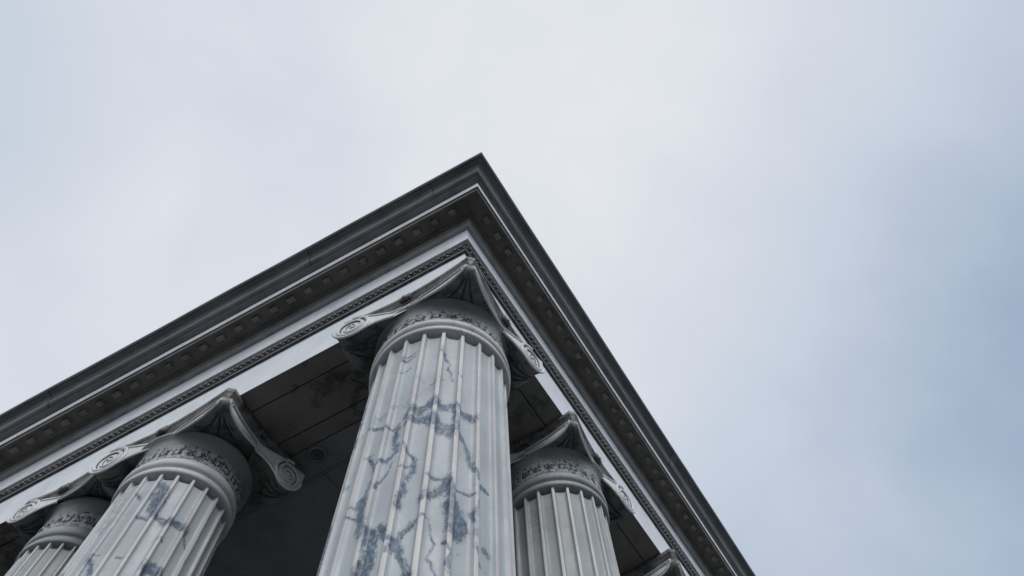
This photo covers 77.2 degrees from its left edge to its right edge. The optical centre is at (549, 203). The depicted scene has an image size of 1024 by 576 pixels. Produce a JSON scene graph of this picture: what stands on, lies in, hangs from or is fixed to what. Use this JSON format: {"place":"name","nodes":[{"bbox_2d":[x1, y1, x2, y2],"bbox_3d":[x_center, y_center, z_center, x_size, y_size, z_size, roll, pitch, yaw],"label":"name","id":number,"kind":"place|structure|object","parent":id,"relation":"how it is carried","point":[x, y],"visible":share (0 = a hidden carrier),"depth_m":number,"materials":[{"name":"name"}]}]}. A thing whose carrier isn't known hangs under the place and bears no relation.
{"place":"outdoors","nodes":[
{"label":"outdoors","id":0,"kind":"place"},
{"bbox_2d":[0,0,1023,575],"label":"sky","id":1,"kind":"structure","parent":0,"point":[794,228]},
{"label":"roof","id":2,"kind":"structure","parent":0,"visible":0},
{"bbox_2d":[0,152,755,575],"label":"cornice","id":3,"kind":"structure","parent":2,"relation":"on","point":[348,238],"depth_m":6.61,"materials":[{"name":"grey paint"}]},
{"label":"steps","id":4,"kind":"structure","parent":0,"visible":0},
{"bbox_2d":[5,472,111,575],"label":"fluted column","id":5,"kind":"structure","parent":4,"relation":"on","point":[55,527],"depth_m":5.28,"materials":[{"name":"stone"}]},
{"bbox_2d":[59,388,304,575],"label":"fluted column","id":6,"kind":"structure","parent":4,"relation":"on","point":[184,491],"depth_m":5.04,"materials":[{"name":"white stone"}]},
{"bbox_2d":[316,257,544,575],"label":"fluted column","id":7,"kind":"structure","parent":4,"relation":"on","point":[448,361],"depth_m":3.85,"materials":[{"name":"white stone"}]},
{"bbox_2d":[0,183,736,575],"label":"entablature","id":8,"kind":"structure","parent":7,"relation":"on","point":[288,371],"depth_m":6.34,"materials":[{"name":"stone"}]},
{"bbox_2d":[203,419,361,575],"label":"porch ceiling","id":9,"kind":"structure","parent":8,"relation":"attached to","point":[287,535],"depth_m":5.93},
{"bbox_2d":[306,445,327,462],"bbox_3d":[-2.088,2.253,5.732,0.188,0.024,0.188,-28,-72,3],"label":"ceiling light","id":10,"kind":"object","parent":9,"relation":"attached to","point":[318,452],"visible":1,"depth_m":5.73,"materials":[{"name":"grey metal"}]},
{"bbox_2d":[509,411,635,575],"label":"fluted column","id":11,"kind":"structure","parent":4,"relation":"on","point":[572,502],"depth_m":5.39,"materials":[{"name":"stone"}]},
{"bbox_2d":[622,549,685,575],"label":"fluted column","id":12,"kind":"structure","parent":4,"relation":"on","point":[665,563],"depth_m":6.46,"materials":[{"name":"stone"}]}
]}

